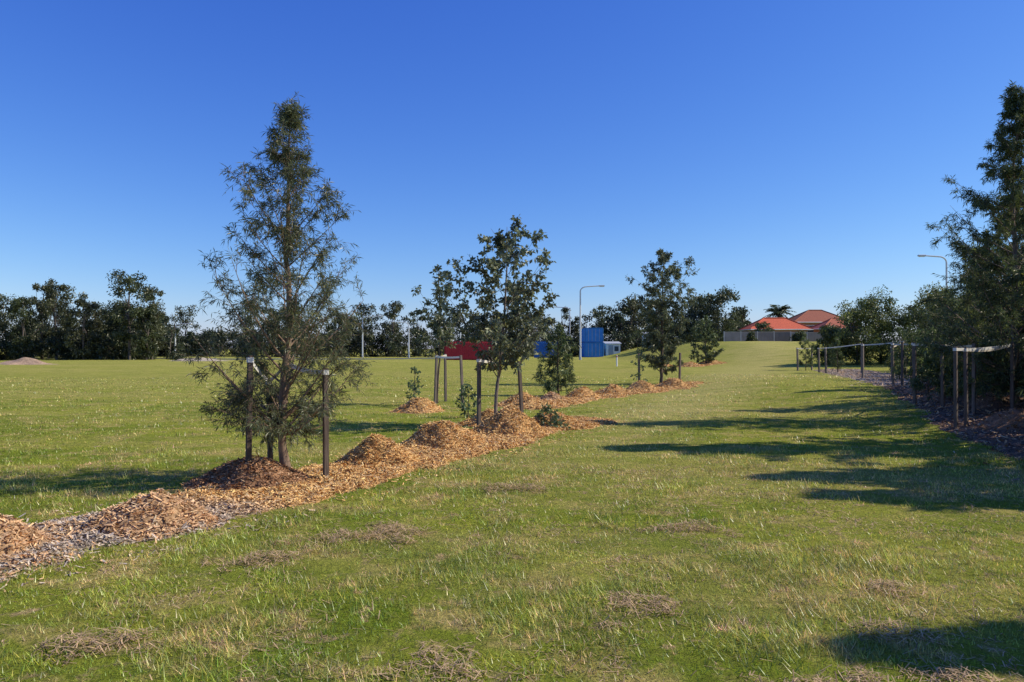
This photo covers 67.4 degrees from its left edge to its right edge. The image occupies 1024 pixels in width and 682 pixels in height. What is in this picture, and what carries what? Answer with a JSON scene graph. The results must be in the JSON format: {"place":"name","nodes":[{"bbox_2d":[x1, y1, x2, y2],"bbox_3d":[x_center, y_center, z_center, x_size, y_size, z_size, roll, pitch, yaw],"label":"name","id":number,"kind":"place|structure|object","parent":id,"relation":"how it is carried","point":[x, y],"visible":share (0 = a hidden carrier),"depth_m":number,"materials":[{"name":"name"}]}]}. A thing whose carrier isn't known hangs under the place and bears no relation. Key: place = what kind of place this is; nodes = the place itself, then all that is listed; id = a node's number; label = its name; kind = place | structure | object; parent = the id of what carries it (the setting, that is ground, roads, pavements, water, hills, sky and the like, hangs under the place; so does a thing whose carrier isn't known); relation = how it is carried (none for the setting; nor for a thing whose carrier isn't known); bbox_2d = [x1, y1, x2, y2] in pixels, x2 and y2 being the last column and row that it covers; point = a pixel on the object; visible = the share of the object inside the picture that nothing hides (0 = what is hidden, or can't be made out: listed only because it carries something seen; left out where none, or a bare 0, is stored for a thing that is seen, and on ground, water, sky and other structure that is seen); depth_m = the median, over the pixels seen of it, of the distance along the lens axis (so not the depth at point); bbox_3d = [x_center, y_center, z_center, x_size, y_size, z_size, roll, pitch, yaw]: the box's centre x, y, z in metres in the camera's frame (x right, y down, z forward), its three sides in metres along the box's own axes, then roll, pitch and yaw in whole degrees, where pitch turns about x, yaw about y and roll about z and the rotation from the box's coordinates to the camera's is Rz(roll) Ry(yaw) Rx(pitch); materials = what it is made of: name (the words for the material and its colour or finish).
{"place":"outdoors","nodes":[
{"label":"outdoors","id":0,"kind":"place"},
{"bbox_2d":[0,341,1023,681],"bbox_3d":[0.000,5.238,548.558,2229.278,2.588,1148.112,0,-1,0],"label":"ground","id":1,"kind":"structure","parent":0,"point":[760,359],"depth_m":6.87,"materials":[{"name":"green plant"}]},
{"bbox_2d":[0,357,50,364],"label":"dirt mound","id":2,"kind":"object","parent":1,"relation":"on","point":[26,361],"visible":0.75,"depth_m":69.37,"materials":[{"name":"brown soil"}]},
{"bbox_2d":[0,269,185,359],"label":"distant tree stand","id":3,"kind":"object","parent":1,"relation":"on","point":[53,342],"visible":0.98,"depth_m":95.94,"materials":[{"name":"green plant"}]},
{"bbox_2d":[159,314,187,355],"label":"gum tree","id":4,"kind":"object","parent":1,"relation":"on","point":[171,330],"visible":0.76,"depth_m":127.92,"materials":[{"name":"green plant"}]},
{"bbox_2d":[174,323,191,350],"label":"street lamp","id":5,"kind":"object","parent":1,"relation":"on","point":[175,333],"visible":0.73,"depth_m":129.94,"materials":[{"name":"metal"}]},
{"bbox_2d":[171,357,229,360],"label":"dirt mound","id":6,"kind":"object","parent":1,"relation":"on","point":[205,359],"visible":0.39,"depth_m":87.33,"materials":[{"name":"brown soil"}]},
{"bbox_2d":[8,357,443,359],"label":"kerb","id":7,"kind":"structure","parent":1,"relation":"on","point":[295,358],"depth_m":107.68,"materials":[{"name":"grey concrete"}]},
{"bbox_2d":[0,405,628,595],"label":"mulch bed","id":8,"kind":"object","parent":1,"relation":"on","point":[221,494],"visible":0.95,"depth_m":8.31,"materials":[{"name":"brown wood"}]},
{"bbox_2d":[172,90,377,466],"bbox_3d":[-2.809,-0.708,9.316,2.270,4.546,2.320,0,-1,0],"label":"wattle tree","id":9,"kind":"object","parent":8,"relation":"on","point":[276,426],"visible":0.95,"depth_m":9.05,"materials":[{"name":"green plant"}]},
{"bbox_2d":[245,356,328,477],"bbox_3d":[-2.613,0.970,9.134,0.904,1.603,0.862,0,-1,0],"label":"tree stake guard","id":10,"kind":"object","parent":8,"relation":"on","point":[248,447],"visible":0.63,"depth_m":9.07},
{"bbox_2d":[437,214,559,413],"bbox_3d":[-0.254,-0.462,15.659,2.504,4.228,2.755,0,-1,0],"label":"eucalyptus tree","id":11,"kind":"object","parent":8,"relation":"on","point":[501,341],"visible":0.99,"depth_m":15.33,"materials":[{"name":"green plant"}]},
{"bbox_2d":[477,358,523,424],"bbox_3d":[-0.251,1.111,15.807,0.164,1.536,1.422,0,-1,40],"label":"tree stake guard","id":12,"kind":"object","parent":8,"relation":"on","point":[480,360],"visible":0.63,"depth_m":15.27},
{"bbox_2d":[534,401,570,428],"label":"eucalyptus sapling","id":13,"kind":"object","parent":8,"relation":"on","point":[548,410],"visible":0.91,"depth_m":14.91,"materials":[{"name":"green plant"}]},
{"bbox_2d":[361,316,381,357],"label":"street lamp","id":14,"kind":"object","parent":1,"relation":"on","point":[362,356],"visible":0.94,"depth_m":129.91,"materials":[{"name":"metal"}]},
{"bbox_2d":[0,292,751,356],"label":"distant tree line","id":15,"kind":"object","parent":1,"relation":"on","point":[392,339],"visible":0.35,"depth_m":139.45,"materials":[{"name":"green plant"}]},
{"bbox_2d":[389,321,409,357],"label":"street lamp","id":16,"kind":"object","parent":1,"relation":"on","point":[408,337],"visible":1,"depth_m":127.92,"materials":[{"name":"metal"}]},
{"bbox_2d":[406,366,423,399],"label":"eucalyptus sapling","id":17,"kind":"object","parent":1,"relation":"on","point":[412,386],"visible":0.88,"depth_m":21.47,"materials":[{"name":"green plant"}]},
{"bbox_2d":[411,264,462,403],"bbox_3d":[-2.092,-0.172,21.973,1.570,4.034,1.491,0,-1,0],"label":"eucalyptus tree","id":18,"kind":"object","parent":1,"relation":"on","point":[437,329],"visible":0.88,"depth_m":21.89,"materials":[{"name":"green plant"}]},
{"bbox_2d":[434,354,463,405],"bbox_3d":[-1.835,1.155,21.429,0.514,1.572,2.370,0,-1,-16],"label":"tree stake guard","id":19,"kind":"object","parent":1,"relation":"on","point":[444,356],"visible":0.93,"depth_m":21.83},
{"bbox_2d":[455,381,481,417],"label":"eucalyptus sapling","id":20,"kind":"object","parent":1,"relation":"on","point":[472,395],"visible":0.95,"depth_m":17.39,"materials":[{"name":"green plant"}]},
{"bbox_2d":[444,341,493,359],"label":"shipping container","id":21,"kind":"object","parent":1,"relation":"on","point":[466,351],"visible":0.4,"depth_m":99.97,"materials":[{"name":"red metal"}]},
{"bbox_2d":[0,462,1023,681],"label":"dry grass clippings","id":22,"kind":"object","parent":1,"relation":"on","point":[445,666],"visible":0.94,"depth_m":4.65,"materials":[{"name":"plant"}]},
{"bbox_2d":[534,341,556,357],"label":"shipping container","id":23,"kind":"object","parent":1,"relation":"on","point":[541,347],"visible":0.46,"depth_m":119.98,"materials":[{"name":"blue metal"}]},
{"bbox_2d":[390,377,708,413],"bbox_3d":[2.765,1.651,26.062,12.330,0.521,15.750,0,-1,0],"label":"mulch bed","id":24,"kind":"object","parent":1,"relation":"on","point":[580,395],"visible":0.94,"depth_m":23.11,"materials":[{"name":"brown wood"}]},
{"bbox_2d":[531,322,582,394],"bbox_3d":[1.563,0.604,25.363,1.774,2.582,1.770,0,-1,40],"label":"young shrub tree","id":25,"kind":"object","parent":24,"relation":"on","point":[557,379],"visible":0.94,"depth_m":25.45,"materials":[{"name":"green plant"}]},
{"bbox_2d":[638,353,680,380],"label":"tree stake guard","id":26,"kind":"object","parent":24,"relation":"on","point":[679,374],"visible":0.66,"depth_m":32.73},
{"bbox_2d":[558,307,569,332],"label":"street lamp","id":27,"kind":"object","parent":1,"relation":"on","point":[569,316],"visible":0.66,"depth_m":149.99,"materials":[{"name":"metal"}]},
{"bbox_2d":[579,285,604,359],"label":"street lamp","id":28,"kind":"object","parent":1,"relation":"on","point":[580,357],"visible":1,"depth_m":99.96,"materials":[{"name":"metal"}]},
{"bbox_2d":[581,342,603,356],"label":"shipping container","id":29,"kind":"object","parent":1,"relation":"on","point":[592,349],"visible":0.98,"depth_m":126.04,"materials":[{"name":"blue metal"}]},
{"bbox_2d":[581,328,602,341],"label":"shipping container","id":30,"kind":"object","parent":29,"relation":"on","point":[591,334],"visible":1,"depth_m":126.11,"materials":[{"name":"blue metal"}]},
{"bbox_2d":[586,329,601,340],"bbox_3d":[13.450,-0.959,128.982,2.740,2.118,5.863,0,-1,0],"label":"end doors","id":31,"kind":"structure","parent":30,"relation":"in","point":[591,334],"depth_m":126.11,"materials":[{"name":"blue metal"}]},
{"bbox_2d":[585,343,602,355],"bbox_3d":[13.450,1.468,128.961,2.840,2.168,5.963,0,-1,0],"label":"end doors","id":32,"kind":"structure","parent":29,"relation":"in","point":[591,349],"depth_m":126.04,"materials":[{"name":"blue metal"}]},
{"bbox_2d":[603,341,621,355],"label":"site shed","id":33,"kind":"structure","parent":1,"relation":"on","point":[611,347],"depth_m":128.99,"materials":[{"name":"white metal"}]},
{"bbox_2d":[608,345,612,354],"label":"door","id":34,"kind":"structure","parent":33,"relation":"in","point":[610,347],"depth_m":128.94,"materials":[{"name":"grey metal"}]},
{"bbox_2d":[630,347,647,380],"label":"eucalyptus sapling","id":35,"kind":"object","parent":1,"relation":"on","point":[635,363],"visible":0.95,"depth_m":31.47,"materials":[{"name":"green plant"}]},
{"bbox_2d":[625,249,698,383],"bbox_3d":[6.582,-1.053,32.891,2.832,5.937,3.326,0,-1,-39],"label":"eucalyptus tree","id":36,"kind":"object","parent":1,"relation":"on","point":[662,333],"visible":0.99,"depth_m":32.83,"materials":[{"name":"green plant"}]},
{"bbox_2d":[658,297,710,342],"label":"gum tree","id":37,"kind":"object","parent":1,"relation":"on","point":[691,316],"visible":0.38,"depth_m":113.48,"materials":[{"name":"green plant"}]},
{"bbox_2d":[663,360,725,366],"bbox_3d":[14.900,1.758,63.387,9.800,0.759,10.800,0,-1,0],"label":"mulch bed","id":38,"kind":"object","parent":1,"relation":"on","point":[693,364],"visible":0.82,"depth_m":61.48,"materials":[{"name":"brown wood"}]},
{"bbox_2d":[659,330,676,363],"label":"eucalyptus tree","id":39,"kind":"object","parent":38,"relation":"on","point":[675,358],"visible":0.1,"depth_m":59.98,"materials":[{"name":"green plant"}]},
{"bbox_2d":[689,315,725,362],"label":"eucalyptus tree","id":40,"kind":"object","parent":38,"relation":"on","point":[709,356],"visible":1,"depth_m":64.83,"materials":[{"name":"green plant"}]},
{"bbox_2d":[687,284,749,340],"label":"gum tree","id":41,"kind":"object","parent":1,"relation":"on","point":[718,302],"visible":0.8,"depth_m":112.93,"materials":[{"name":"green plant"}]},
{"bbox_2d":[722,305,751,331],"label":"gum tree","id":42,"kind":"object","parent":1,"relation":"on","point":[740,309],"visible":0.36,"depth_m":119.66,"materials":[{"name":"green plant"}]},
{"bbox_2d":[724,331,822,340],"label":"metal panel fence","id":43,"kind":"object","parent":1,"relation":"on","point":[764,336],"visible":0.52,"depth_m":97.02,"materials":[{"name":"grey metal"}]},
{"bbox_2d":[743,330,807,331],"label":"walls","id":44,"kind":"structure","parent":1,"relation":"on","point":[780,330],"depth_m":107.02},
{"bbox_2d":[740,319,810,329],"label":"hip roof","id":45,"kind":"structure","parent":44,"relation":"on","point":[782,324],"depth_m":107.61,"materials":[{"name":"tile"}]},
{"bbox_2d":[738,317,813,329],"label":"ridge capping","id":46,"kind":"object","parent":45,"relation":"on","point":[774,318],"visible":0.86,"depth_m":109.19,"materials":[{"name":"tile"}]},
{"bbox_2d":[738,329,813,330],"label":"gutters","id":47,"kind":"object","parent":44,"relation":"on","point":[778,329],"visible":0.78,"depth_m":106.38,"materials":[{"name":"white metal"}]},
{"bbox_2d":[761,304,794,318],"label":"palm tree","id":48,"kind":"object","parent":1,"relation":"on","point":[777,311],"visible":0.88,"depth_m":121.09,"materials":[{"name":"green plant"}]},
{"bbox_2d":[632,311,927,351],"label":"shrubbery","id":49,"kind":"object","parent":1,"relation":"on","point":[798,336],"visible":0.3,"depth_m":107.41,"materials":[{"name":"green plant"}]},
{"bbox_2d":[801,323,818,324],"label":"walls","id":50,"kind":"structure","parent":1,"relation":"on","point":[810,323],"depth_m":116.03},
{"bbox_2d":[789,311,838,321],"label":"hip roof","id":51,"kind":"structure","parent":50,"relation":"on","point":[815,316],"depth_m":117.09,"materials":[{"name":"tile"}]},
{"bbox_2d":[790,310,838,320],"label":"ridge capping","id":52,"kind":"object","parent":51,"relation":"on","point":[811,310],"visible":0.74,"depth_m":118.54,"materials":[{"name":"tile"}]},
{"bbox_2d":[812,281,961,364],"bbox_3d":[37.089,-1.414,60.397,30.258,6.875,8.315,0,-1,-27],"label":"shrubbery","id":53,"kind":"object","parent":1,"relation":"on","point":[866,309],"visible":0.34,"depth_m":55.76,"materials":[{"name":"green plant"}]},
{"bbox_2d":[802,368,1023,479],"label":"mulch bed","id":54,"kind":"object","parent":1,"relation":"on","point":[993,420],"visible":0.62,"depth_m":15.62,"materials":[{"name":"brown wood"}]},
{"bbox_2d":[796,348,812,370],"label":"tree stake guard","id":55,"kind":"object","parent":54,"relation":"on","point":[797,357],"visible":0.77,"depth_m":49.99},
{"bbox_2d":[798,336,817,369],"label":"wattle sapling","id":56,"kind":"object","parent":54,"relation":"on","point":[806,342],"visible":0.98,"depth_m":50.43,"materials":[{"name":"green plant"}]},
{"bbox_2d":[827,336,849,371],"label":"wattle sapling","id":57,"kind":"object","parent":54,"relation":"on","point":[835,358],"visible":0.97,"depth_m":44.75,"materials":[{"name":"green plant"}]},
{"bbox_2d":[817,343,862,372],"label":"tree stake guard","id":58,"kind":"object","parent":54,"relation":"on","point":[825,349],"visible":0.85,"depth_m":44.44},
{"bbox_2d":[861,341,906,379],"bbox_3d":[16.095,0.868,32.503,1.719,1.802,2.128,0,-1,0],"label":"tree stake guard","id":59,"kind":"object","parent":54,"relation":"on","point":[862,355],"visible":0.57,"depth_m":33.46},
{"bbox_2d":[880,326,909,379],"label":"wattle sapling","id":60,"kind":"object","parent":54,"relation":"on","point":[899,335],"visible":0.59,"depth_m":32.29,"materials":[{"name":"green plant"}]},
{"bbox_2d":[891,342,923,386],"bbox_3d":[13.348,0.868,26.419,1.666,1.682,0.902,0,-1,-40],"label":"tree stake guard","id":61,"kind":"object","parent":54,"relation":"on","point":[902,344],"visible":0.59,"depth_m":25.58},
{"bbox_2d":[889,324,928,380],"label":"wattle sapling","id":62,"kind":"object","parent":54,"relation":"on","point":[909,335],"visible":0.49,"depth_m":26.45,"materials":[{"name":"green plant"}]},
{"bbox_2d":[911,342,937,394],"bbox_3d":[11.641,0.843,21.613,1.060,1.684,0.119,0,-1,-24],"label":"tree stake guard","id":63,"kind":"object","parent":54,"relation":"on","point":[912,362],"visible":0.2,"depth_m":21.42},
{"bbox_2d":[904,327,948,393],"bbox_3d":[11.651,0.576,21.508,1.272,1.984,1.231,0,-1,-35],"label":"wattle sapling","id":64,"kind":"object","parent":54,"relation":"on","point":[919,371],"visible":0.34,"depth_m":21.56,"materials":[{"name":"green plant"}]},
{"bbox_2d":[904,325,963,403],"bbox_3d":[10.094,0.578,18.137,1.318,1.956,1.344,0,-1,0],"label":"wattle sapling","id":65,"kind":"object","parent":54,"relation":"on","point":[932,365],"visible":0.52,"depth_m":18.06,"materials":[{"name":"green plant"}]},
{"bbox_2d":[913,340,975,412],"bbox_3d":[9.692,0.825,17.328,0.942,1.711,2.839,0,-1,23],"label":"tree stake guard","id":66,"kind":"object","parent":54,"relation":"on","point":[973,345],"visible":0.41,"depth_m":17.28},
{"bbox_2d":[909,245,1009,391],"bbox_3d":[14.990,-0.618,24.439,3.382,5.053,4.178,0,-1,0],"label":"wattle tree","id":67,"kind":"object","parent":54,"relation":"on","point":[949,304],"visible":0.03,"depth_m":24.97,"materials":[{"name":"green plant"}]},
{"bbox_2d":[913,79,1023,404],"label":"wattle tree","id":68,"kind":"object","parent":54,"relation":"on","point":[995,372],"visible":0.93,"depth_m":16.24,"materials":[{"name":"green plant"}]},
{"bbox_2d":[920,191,1023,399],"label":"wattle tree","id":69,"kind":"object","parent":54,"relation":"on","point":[974,297],"visible":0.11,"depth_m":19.65,"materials":[{"name":"green plant"}]},
{"bbox_2d":[953,342,1014,428],"bbox_3d":[9.040,0.890,14.663,2.080,1.739,0.102,0,-1,-30],"label":"tree stake guard","id":70,"kind":"object","parent":54,"relation":"on","point":[965,350],"visible":0.91,"depth_m":14.29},
{"bbox_2d":[989,245,1023,396],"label":"wattle tree","id":71,"kind":"object","parent":54,"relation":"on","point":[1010,280],"visible":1,"depth_m":13.98,"materials":[{"name":"green plant"}]},
{"bbox_2d":[917,255,947,289],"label":"street lamp","id":72,"kind":"object","parent":1,"relation":"on","point":[940,257],"visible":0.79,"depth_m":80.00,"materials":[{"name":"metal"}]},
{"bbox_2d":[900,290,1023,385],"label":"hedge","id":73,"kind":"object","parent":1,"relation":"on","point":[915,317],"visible":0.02,"depth_m":41.94,"materials":[{"name":"green plant"}]},
{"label":"walls","id":74,"kind":"object","parent":1,"relation":"on","visible":0},
{"bbox_2d":[812,319,856,328],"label":"hip roof","id":75,"kind":"structure","parent":74,"relation":"on","point":[832,321],"depth_m":107.22,"materials":[{"name":"tile"}]},
{"bbox_2d":[811,318,862,327],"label":"ridge capping","id":76,"kind":"object","parent":75,"relation":"on","point":[830,319],"visible":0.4,"depth_m":107.91,"materials":[{"name":"tile"}]},
{"bbox_2d":[0,0,1023,348],"label":"sky","id":77,"kind":"structure","parent":0,"point":[799,152],"materials":[{"name":"blue"}]}
]}

